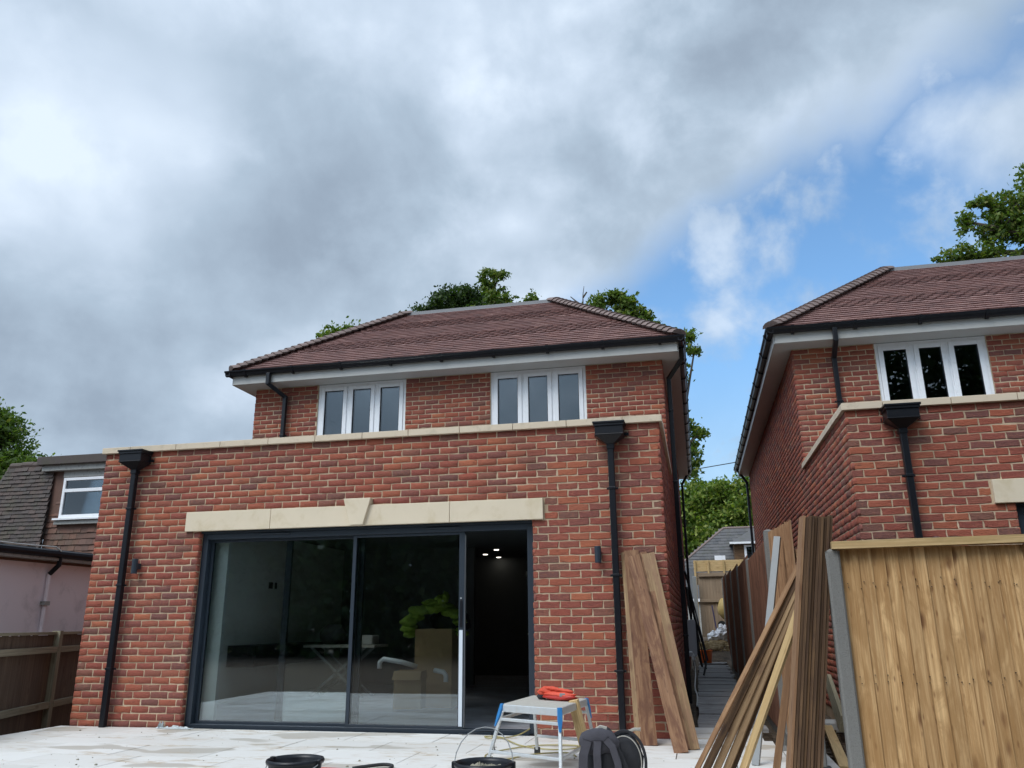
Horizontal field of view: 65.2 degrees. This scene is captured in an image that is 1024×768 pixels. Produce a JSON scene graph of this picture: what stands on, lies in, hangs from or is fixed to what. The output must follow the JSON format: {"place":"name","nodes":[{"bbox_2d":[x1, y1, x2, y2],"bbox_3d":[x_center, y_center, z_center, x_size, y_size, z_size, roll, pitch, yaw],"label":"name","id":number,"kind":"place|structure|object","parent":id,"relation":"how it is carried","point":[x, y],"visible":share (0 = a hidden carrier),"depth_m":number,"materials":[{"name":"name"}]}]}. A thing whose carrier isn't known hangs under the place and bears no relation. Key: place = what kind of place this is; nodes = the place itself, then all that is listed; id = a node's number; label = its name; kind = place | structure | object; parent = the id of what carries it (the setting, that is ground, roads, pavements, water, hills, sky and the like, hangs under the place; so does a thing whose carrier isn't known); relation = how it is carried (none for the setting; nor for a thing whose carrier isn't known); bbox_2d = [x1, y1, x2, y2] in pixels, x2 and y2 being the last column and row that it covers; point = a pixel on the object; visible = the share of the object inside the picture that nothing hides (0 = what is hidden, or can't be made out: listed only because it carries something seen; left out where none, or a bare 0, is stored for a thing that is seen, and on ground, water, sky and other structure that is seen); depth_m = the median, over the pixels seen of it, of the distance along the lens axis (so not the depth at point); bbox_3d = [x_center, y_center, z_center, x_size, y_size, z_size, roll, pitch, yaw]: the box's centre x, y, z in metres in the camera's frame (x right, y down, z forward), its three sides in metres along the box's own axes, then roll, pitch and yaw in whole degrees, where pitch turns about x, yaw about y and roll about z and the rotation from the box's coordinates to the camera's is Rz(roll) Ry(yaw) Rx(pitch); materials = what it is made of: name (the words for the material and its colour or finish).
{"place":"outdoors","nodes":[
{"label":"outdoors","id":0,"kind":"place"},
{"bbox_2d":[0,453,106,636],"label":"neighbour house","id":1,"kind":"structure","parent":0,"point":[52,503],"depth_m":16.77,"materials":[{"name":"tile"}]},
{"bbox_2d":[52,476,103,524],"bbox_3d":[-8.792,2.433,16.856,1.820,0.990,0.150,-4,-17,12],"label":"window","id":2,"kind":"structure","parent":1,"relation":"in","point":[80,503],"depth_m":16.96,"materials":[{"name":"white plastic"}]},
{"bbox_2d":[352,763,393,767],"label":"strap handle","id":3,"kind":"object","parent":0,"point":[390,765],"visible":1,"depth_m":6.29,"materials":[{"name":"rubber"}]},
{"bbox_2d":[0,726,839,767],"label":"patio","id":4,"kind":"structure","parent":0,"point":[68,746],"depth_m":7.31,"materials":[{"name":"concrete"}]},
{"bbox_2d":[156,721,192,728],"bbox_3d":[-3.723,3.760,8.844,0.452,0.077,0.128,-4,-17,12],"label":"plastic scrap","id":5,"kind":"object","parent":4,"relation":"on","point":[160,724],"visible":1,"depth_m":8.82,"materials":[{"name":"white plastic"}]},
{"bbox_2d":[2,729,574,766],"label":"grit","id":6,"kind":"object","parent":4,"relation":"on","point":[244,758],"visible":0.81,"depth_m":6.89,"materials":[{"name":"grey gravel"}]},
{"bbox_2d":[265,754,324,767],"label":"bucket","id":7,"kind":"object","parent":4,"relation":"on","point":[300,761],"visible":1,"depth_m":5.02,"materials":[{"name":"black plastic"}]},
{"bbox_2d":[459,731,494,749],"bbox_3d":[-0.204,3.404,7.671,0.308,0.039,1.250,5,-17,-18],"label":"cord","id":8,"kind":"object","parent":4,"relation":"on","point":[479,732],"visible":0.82,"depth_m":8.10,"materials":[{"name":"black plastic"}]},
{"bbox_2d":[451,727,515,767],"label":"bucket","id":9,"kind":"object","parent":4,"relation":"on","point":[485,762],"visible":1,"depth_m":4.94,"materials":[{"name":"black plastic"}]},
{"bbox_2d":[484,728,578,758],"bbox_3d":[0.169,3.362,7.587,0.866,0.058,2.163,0,-17,-2],"label":"hose","id":10,"kind":"object","parent":4,"relation":"on","point":[521,746],"visible":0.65,"depth_m":7.25,"materials":[{"name":"yellow rubber"}]},
{"bbox_2d":[487,695,592,767],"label":"work platform","id":11,"kind":"structure","parent":4,"relation":"on","point":[534,705],"depth_m":6.11,"materials":[{"name":"metal"}]},
{"bbox_2d":[536,686,577,700],"bbox_3d":[0.369,2.507,6.487,0.412,0.111,0.144,-15,-22,40],"label":"glove pair","id":12,"kind":"object","parent":11,"relation":"on","point":[553,693],"visible":1,"depth_m":6.45,"materials":[{"name":"red plastic"}]},
{"bbox_2d":[569,699,585,746],"bbox_3d":[0.546,2.738,6.259,0.075,0.516,0.045,-18,-13,18],"label":"timber offcut","id":13,"kind":"object","parent":4,"relation":"on","point":[578,721],"visible":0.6,"depth_m":6.26,"materials":[{"name":"beige wood"}]},
{"bbox_2d":[579,725,647,767],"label":"backpack","id":14,"kind":"object","parent":4,"relation":"on","point":[602,746],"visible":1,"depth_m":5.37,"materials":[{"name":"black fabric"}]},
{"bbox_2d":[621,552,639,744],"bbox_3d":[1.205,2.543,7.880,0.135,1.839,0.019,-17,-34,27],"label":"plank","id":15,"kind":"object","parent":4,"relation":"on","point":[633,691],"visible":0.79,"depth_m":7.84,"materials":[{"name":"brown wood"}]},
{"bbox_2d":[624,550,657,745],"bbox_3d":[1.248,2.521,7.824,0.150,1.860,0.020,-7,-32,10],"label":"plank","id":16,"kind":"object","parent":4,"relation":"on","point":[646,716],"visible":0.79,"depth_m":7.69,"materials":[{"name":"brown wood"}]},
{"bbox_2d":[627,554,688,753],"bbox_3d":[1.356,2.479,7.582,0.125,1.964,0.023,-14,-44,6],"label":"plank","id":17,"kind":"object","parent":4,"relation":"on","point":[673,720],"visible":0.93,"depth_m":7.48,"materials":[{"name":"brown wood"}]},
{"bbox_2d":[639,552,689,749],"bbox_3d":[1.431,2.490,7.681,0.105,1.933,0.020,-13,-40,7],"label":"plank","id":18,"kind":"object","parent":4,"relation":"on","point":[653,598],"visible":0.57,"depth_m":7.67,"materials":[{"name":"brown wood"}]},
{"bbox_2d":[642,552,699,749],"bbox_3d":[1.500,2.491,7.670,0.130,1.913,0.021,-13,-39,7],"label":"plank","id":19,"kind":"object","parent":4,"relation":"on","point":[652,573],"visible":0.79,"depth_m":7.65,"materials":[{"name":"brown wood"}]},
{"bbox_2d":[695,566,795,767],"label":"batten","id":20,"kind":"object","parent":4,"relation":"on","point":[743,676],"visible":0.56,"depth_m":5.40,"materials":[{"name":"brown wood"}]},
{"bbox_2d":[703,578,795,767],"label":"batten","id":21,"kind":"object","parent":4,"relation":"on","point":[724,730],"visible":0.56,"depth_m":5.44,"materials":[{"name":"brown wood"}]},
{"bbox_2d":[713,590,794,767],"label":"batten","id":22,"kind":"object","parent":4,"relation":"on","point":[729,739],"visible":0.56,"depth_m":5.41,"materials":[{"name":"brown wood"}]},
{"bbox_2d":[732,642,782,767],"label":"batten","id":23,"kind":"object","parent":4,"relation":"on","point":[741,749],"visible":0.33,"depth_m":5.45,"materials":[{"name":"brown wood"}]},
{"bbox_2d":[723,600,794,767],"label":"batten","id":24,"kind":"object","parent":4,"relation":"on","point":[738,739],"visible":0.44,"depth_m":5.39,"materials":[{"name":"brown wood"}]},
{"bbox_2d":[751,536,780,765],"bbox_3d":[2.137,2.180,6.705,0.056,1.882,0.046,-1,-30,31],"label":"post","id":25,"kind":"object","parent":4,"relation":"on","point":[756,757],"visible":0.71,"depth_m":6.88,"materials":[{"name":"grey concrete"}]},
{"bbox_2d":[739,611,793,767],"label":"batten","id":26,"kind":"object","parent":4,"relation":"on","point":[767,700],"visible":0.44,"depth_m":5.34,"materials":[{"name":"beige wood"}]},
{"bbox_2d":[773,645,791,767],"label":"batten","id":27,"kind":"object","parent":4,"relation":"on","point":[782,721],"visible":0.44,"depth_m":5.83,"materials":[{"name":"brown wood"}]},
{"bbox_2d":[786,515,805,767],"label":"board","id":28,"kind":"object","parent":4,"relation":"on","point":[795,652],"visible":1,"depth_m":5.03,"materials":[{"name":"brown wood"}]},
{"bbox_2d":[768,520,827,766],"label":"board","id":29,"kind":"object","parent":4,"relation":"on","point":[787,558],"visible":0.27,"depth_m":7.15,"materials":[{"name":"brown wood"}]},
{"bbox_2d":[793,517,808,767],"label":"board","id":30,"kind":"object","parent":4,"relation":"on","point":[800,644],"visible":0.44,"depth_m":4.98,"materials":[{"name":"brown wood"}]},
{"bbox_2d":[796,516,811,767],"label":"board","id":31,"kind":"object","parent":4,"relation":"on","point":[803,651],"visible":0.56,"depth_m":4.96,"materials":[{"name":"brown wood"}]},
{"bbox_2d":[800,516,814,767],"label":"board","id":32,"kind":"object","parent":4,"relation":"on","point":[806,652],"visible":0.44,"depth_m":4.97,"materials":[{"name":"brown wood"}]},
{"bbox_2d":[803,516,816,767],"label":"board","id":33,"kind":"object","parent":4,"relation":"on","point":[809,650],"visible":0.44,"depth_m":4.98,"materials":[{"name":"brown wood"}]},
{"bbox_2d":[806,517,820,767],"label":"board","id":34,"kind":"object","parent":4,"relation":"on","point":[813,643],"visible":0.56,"depth_m":4.97,"materials":[{"name":"brown wood"}]},
{"bbox_2d":[810,516,823,767],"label":"board","id":35,"kind":"object","parent":4,"relation":"on","point":[816,651],"visible":0.44,"depth_m":4.95,"materials":[{"name":"brown wood"}]},
{"bbox_2d":[813,517,826,767],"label":"board","id":36,"kind":"object","parent":4,"relation":"on","point":[819,651],"visible":0.44,"depth_m":4.96,"materials":[{"name":"brown wood"}]},
{"bbox_2d":[816,516,829,767],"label":"board","id":37,"kind":"object","parent":4,"relation":"on","point":[822,653],"visible":0.44,"depth_m":4.94,"materials":[{"name":"brown wood"}]},
{"bbox_2d":[820,515,832,767],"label":"board","id":38,"kind":"object","parent":4,"relation":"on","point":[825,670],"visible":0.44,"depth_m":4.92,"materials":[{"name":"brown wood"}]},
{"bbox_2d":[0,0,1023,547],"label":"sky","id":39,"kind":"structure","parent":0,"point":[191,190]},
{"bbox_2d":[699,462,734,468],"bbox_3d":[7.278,4.546,38.175,16.004,2.038,0.044,-4,-17,12],"label":"overhead cable","id":40,"kind":"object","parent":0,"point":[716,465],"visible":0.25,"depth_m":37.80,"materials":[{"name":"black plastic"}]},
{"bbox_2d":[698,662,771,740],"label":"path","id":41,"kind":"structure","parent":0,"point":[717,682],"depth_m":12.87,"materials":[{"name":"grey wood"}]},
{"bbox_2d":[690,604,706,668],"bbox_3d":[4.456,6.011,19.158,0.032,1.764,0.031,-13,8,9],"label":"long handle","id":42,"kind":"object","parent":41,"relation":"on","point":[700,645],"visible":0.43,"depth_m":19.19,"materials":[{"name":"black metal"}]},
{"bbox_2d":[692,597,708,660],"bbox_3d":[4.610,5.913,19.792,0.033,2.188,0.032,-14,14,9],"label":"long handle","id":43,"kind":"object","parent":41,"relation":"on","point":[700,628],"visible":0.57,"depth_m":19.80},
{"bbox_2d":[700,649,712,662],"bbox_3d":[5.165,7.257,21.401,0.441,0.366,0.420,-4,-17,12],"label":"tub","id":44,"kind":"object","parent":41,"relation":"on","point":[709,653],"visible":0.53,"depth_m":21.26,"materials":[{"name":"orange plastic"}]},
{"bbox_2d":[690,637,846,752],"bbox_3d":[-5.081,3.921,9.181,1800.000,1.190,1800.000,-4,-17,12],"label":"ground","id":45,"kind":"structure","parent":0,"point":[721,656],"depth_m":16.67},
{"bbox_2d":[0,397,61,479],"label":"garden tree","id":46,"kind":"object","parent":45,"relation":"on","point":[12,434],"visible":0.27,"depth_m":28.77,"materials":[{"name":"green plant"}]},
{"bbox_2d":[0,631,81,734],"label":"timber fence","id":47,"kind":"object","parent":45,"relation":"on","point":[38,676],"visible":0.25,"depth_m":10.12,"materials":[{"name":"brown wood"}]},
{"bbox_2d":[315,316,363,337],"bbox_3d":[-6.777,3.908,36.519,5.467,14.935,2.612,-4,-17,12],"label":"oak tree","id":48,"kind":"object","parent":45,"relation":"on","point":[332,330],"visible":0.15,"depth_m":38.16,"materials":[{"name":"green plant"}]},
{"bbox_2d":[69,297,695,738],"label":"brick house","id":49,"kind":"structure","parent":45,"relation":"on","point":[379,477],"depth_m":9.63,"materials":[{"name":"red brick"}]},
{"bbox_2d":[226,642,323,666],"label":"wall unit","id":50,"kind":"structure","parent":49,"relation":"attached to","point":[254,655],"depth_m":12.07,"materials":[{"name":"black plastic"}]},
{"bbox_2d":[303,644,388,697],"bbox_3d":[-2.648,4.549,12.701,1.200,0.795,0.600,-4,-17,12],"label":"trestle bench","id":51,"kind":"object","parent":49,"relation":"on","point":[312,647],"visible":0.81,"depth_m":12.62,"materials":[{"name":"grey metal"}]},
{"bbox_2d":[362,635,378,644],"bbox_3d":[-2.334,4.078,12.768,0.350,0.140,0.300,-4,-17,12],"label":"paint tin","id":52,"kind":"object","parent":51,"relation":"on","point":[370,639],"visible":0.52,"depth_m":12.62,"materials":[{"name":"metal"}]},
{"bbox_2d":[184,520,534,735],"bbox_3d":[-1.703,2.691,8.903,4.020,2.176,0.216,-4,-17,12],"label":"sliding door","id":53,"kind":"structure","parent":49,"relation":"in","point":[359,534],"depth_m":8.95,"materials":[{"name":"black metal"}]},
{"bbox_2d":[317,379,405,434],"bbox_3d":[-2.480,0.619,13.195,1.550,1.336,0.084,-4,-17,12],"label":"window","id":54,"kind":"structure","parent":49,"relation":"in","point":[376,387],"depth_m":13.25,"materials":[{"name":"white plastic"}]},
{"bbox_2d":[377,657,417,668],"bbox_3d":[-1.529,3.725,10.699,0.541,0.160,0.073,-1,-17,1],"label":"waste pipe","id":55,"kind":"object","parent":49,"relation":"attached to","point":[395,661],"visible":1,"depth_m":10.68,"materials":[{"name":"white plastic"}]},
{"bbox_2d":[392,670,427,709],"bbox_3d":[-1.328,3.973,10.425,0.360,0.465,0.510,-2,-17,6],"label":"cardboard box","id":56,"kind":"object","parent":49,"relation":"on","point":[409,691],"visible":1,"depth_m":10.28,"materials":[{"name":"beige cardboard"}]},
{"bbox_2d":[414,629,457,707],"bbox_3d":[-1.042,3.916,11.070,0.520,1.020,0.400,-3,-17,9],"label":"cardboard box","id":57,"kind":"object","parent":49,"relation":"on","point":[436,648],"visible":0.77,"depth_m":10.92,"materials":[{"name":"brown cardboard"}]},
{"bbox_2d":[399,591,468,637],"bbox_3d":[-1.081,3.200,11.125,0.984,0.630,0.420,-4,-17,12],"label":"leafy plant","id":58,"kind":"object","parent":57,"relation":"on","point":[417,613],"visible":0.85,"depth_m":11.04,"materials":[{"name":"green plant"}]},
{"bbox_2d":[433,668,447,681],"bbox_3d":[-0.928,3.799,10.455,0.212,0.170,0.072,-9,-19,28],"label":"waste pipe","id":59,"kind":"object","parent":49,"relation":"attached to","point":[442,672],"visible":1,"depth_m":10.42,"materials":[{"name":"white plastic"}]},
{"bbox_2d":[491,366,586,424],"bbox_3d":[0.418,0.412,12.579,1.530,1.336,0.084,-4,-17,12],"label":"window","id":60,"kind":"structure","parent":49,"relation":"in","point":[552,374],"depth_m":12.63,"materials":[{"name":"white plastic"}]},
{"bbox_2d":[687,620,697,656],"bbox_3d":[3.094,4.401,13.887,0.203,0.600,0.450,-4,-17,12],"label":"meter box","id":61,"kind":"object","parent":49,"relation":"attached to","point":[691,625],"visible":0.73,"depth_m":13.67,"materials":[{"name":"grey plastic"}]},
{"bbox_2d":[684,571,702,666],"bbox_3d":[3.322,4.334,14.804,0.179,1.728,0.686,-8,-18,23],"label":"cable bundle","id":62,"kind":"object","parent":49,"relation":"hanging from","point":[694,618],"visible":0.86,"depth_m":14.89,"materials":[{"name":"rubber"}]},
{"bbox_2d":[688,589,706,675],"bbox_3d":[3.857,5.108,16.548,0.177,1.719,0.494,-13,-21,36],"label":"hose","id":63,"kind":"object","parent":49,"relation":"hanging from","point":[701,641],"visible":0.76,"depth_m":16.64,"materials":[{"name":"rubber"}]},
{"bbox_3d":[2.833,4.333,12.766,0.160,0.132,0.060,-4,-17,12],"label":"outside tap","id":64,"kind":"object","parent":49,"relation":"attached to","visible":0},
{"bbox_2d":[693,660,697,706],"bbox_3d":[2.805,4.562,12.236,0.047,0.612,0.930,-4,-17,11],"label":"hose","id":65,"kind":"object","parent":64,"relation":"hanging from","point":[695,683],"visible":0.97,"depth_m":12.52,"materials":[{"name":"rubber"}]},
{"bbox_2d":[399,282,489,311],"bbox_3d":[-2.731,3.098,36.736,5.644,16.568,3.965,-7,-18,22],"label":"pine tree","id":66,"kind":"object","parent":45,"relation":"on","point":[462,296],"visible":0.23,"depth_m":37.87,"materials":[{"name":"green plant"}]},
{"bbox_2d":[465,267,541,306],"bbox_3d":[-0.364,2.404,34.111,3.825,16.352,2.044,-4,-17,12],"label":"oak tree","id":67,"kind":"object","parent":45,"relation":"on","point":[487,287],"visible":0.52,"depth_m":36.06,"materials":[{"name":"green plant"}]},
{"bbox_2d":[571,287,710,480],"bbox_3d":[5.552,2.812,33.910,5.769,15.396,2.345,-4,-17,12],"label":"oak tree","id":68,"kind":"object","parent":45,"relation":"on","point":[621,302],"visible":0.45,"depth_m":34.80,"materials":[{"name":"green plant"}]},
{"bbox_2d":[685,568,701,631],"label":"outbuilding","id":69,"kind":"structure","parent":45,"relation":"on","point":[691,572],"depth_m":31.37,"materials":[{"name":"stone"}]},
{"bbox_2d":[692,576,699,637],"bbox_3d":[5.744,7.089,24.897,0.120,2.150,0.100,-4,-17,12],"label":"gate post","id":70,"kind":"object","parent":45,"relation":"on","point":[695,593],"visible":0.51,"depth_m":24.99,"materials":[{"name":"grey metal"}]},
{"bbox_2d":[698,573,727,636],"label":"timber gate","id":71,"kind":"structure","parent":45,"relation":"on","point":[710,589],"depth_m":25.13,"materials":[{"name":"brown wood"}]},
{"bbox_2d":[699,640,729,651],"bbox_3d":[5.949,7.683,23.533,1.769,0.323,2.070,-4,-17,12],"label":"rubble heap","id":72,"kind":"object","parent":45,"relation":"on","point":[715,645],"visible":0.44,"depth_m":22.96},
{"bbox_2d":[707,630,720,640],"bbox_3d":[5.974,7.446,23.596,0.438,0.388,0.483,-4,-17,12],"label":"rubble sack","id":73,"kind":"object","parent":72,"relation":"on","point":[713,635],"visible":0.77,"depth_m":23.49,"materials":[{"name":"white plastic"}]},
{"bbox_2d":[679,472,753,558],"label":"green tree","id":74,"kind":"object","parent":45,"relation":"on","point":[711,508],"visible":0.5,"depth_m":62.25,"materials":[{"name":"green plant"}]},
{"bbox_2d":[693,559,742,622],"bbox_3d":[7.087,6.985,26.140,2.120,2.440,0.105,-4,-17,12],"label":"timber hoarding","id":75,"kind":"object","parent":45,"relation":"on","point":[702,566],"visible":0.39,"depth_m":26.52,"materials":[{"name":"brown wood"}]},
{"bbox_2d":[684,526,755,572],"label":"distant house","id":76,"kind":"structure","parent":45,"relation":"on","point":[728,543],"depth_m":46.82,"materials":[{"name":"tile"}]},
{"bbox_2d":[744,545,754,556],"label":"window","id":77,"kind":"structure","parent":76,"relation":"in","point":[745,551],"depth_m":44.92,"materials":[{"name":"white plastic"}]},
{"bbox_2d":[717,598,724,624],"bbox_3d":[6.547,7.111,24.329,0.553,1.170,0.553,-14,-21,38],"label":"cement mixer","id":78,"kind":"object","parent":45,"relation":"on","point":[720,607],"visible":0.3,"depth_m":24.26,"materials":[{"name":"yellow metal"}]},
{"bbox_2d":[717,624,726,640],"bbox_3d":[6.290,7.359,23.699,0.507,0.528,0.569,-4,-17,12],"label":"rubble sack","id":79,"kind":"object","parent":45,"relation":"on","point":[722,630],"visible":0.65,"depth_m":23.53,"materials":[{"name":"white plastic"}]},
{"bbox_2d":[711,605,716,629],"bbox_3d":[6.071,7.009,24.043,0.040,0.741,0.035,-10,-34,10],"label":"spade handle","id":80,"kind":"object","parent":79,"relation":"on","point":[714,617],"visible":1,"depth_m":24.04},
{"bbox_2d":[721,529,786,745],"bbox_3d":[4.575,4.827,16.068,0.110,2.650,16.475,-4,-17,12],"label":"timber fence","id":81,"kind":"object","parent":45,"relation":"on","point":[745,585],"visible":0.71,"depth_m":12.56,"materials":[{"name":"brown wood"}]},
{"bbox_2d":[825,719,843,732],"bbox_3d":[3.585,3.999,9.375,0.580,0.100,0.400,-4,-17,12],"label":"paving block","id":82,"kind":"object","parent":45,"relation":"on","point":[833,722],"depth_m":9.18,"materials":[{"name":"concrete"}]},
{"bbox_2d":[824,730,846,763],"bbox_3d":[3.611,4.252,10.194,0.637,0.091,6.891,-4,-17,12],"label":"soil spill","id":83,"kind":"object","parent":45,"relation":"on","point":[829,753],"visible":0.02,"depth_m":7.86,"materials":[{"name":"brown soil"}]},
{"bbox_2d":[825,725,847,767],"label":"rail","id":84,"kind":"object","parent":83,"relation":"on","point":[840,757],"visible":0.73,"depth_m":7.38,"materials":[{"name":"brown wood"}]},
{"bbox_2d":[733,255,1023,718],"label":"brick house","id":85,"kind":"structure","parent":45,"relation":"on","point":[885,402],"depth_m":11.34,"materials":[{"name":"red brick"}]},
{"bbox_2d":[874,336,994,400],"bbox_3d":[6.014,0.012,11.389,1.480,1.336,0.084,-4,-17,12],"label":"window","id":86,"kind":"structure","parent":85,"relation":"in","point":[949,365],"depth_m":11.44,"materials":[{"name":"white plastic"}]},
{"bbox_2d":[1015,503,1023,543],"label":"sliding door","id":87,"kind":"structure","parent":85,"relation":"in","point":[1020,506],"depth_m":7.71,"materials":[{"name":"black glass"}]},
{"bbox_2d":[825,534,1023,767],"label":"timber fence","id":88,"kind":"object","parent":45,"relation":"on","point":[928,635],"visible":1,"depth_m":4.82,"materials":[{"name":"brown wood"}]},
{"bbox_2d":[930,163,1023,262],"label":"oak tree","id":89,"kind":"object","parent":45,"relation":"on","point":[999,228],"visible":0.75,"depth_m":32.94,"materials":[{"name":"green plant"}]},
{"bbox_2d":[826,674,843,731],"bbox_3d":[3.756,3.680,9.323,0.046,0.160,2.030,7,-5,18],"label":"rail","id":90,"kind":"object","parent":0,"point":[834,698],"visible":0.86,"depth_m":9.10,"materials":[{"name":"grey wood"}]}
]}

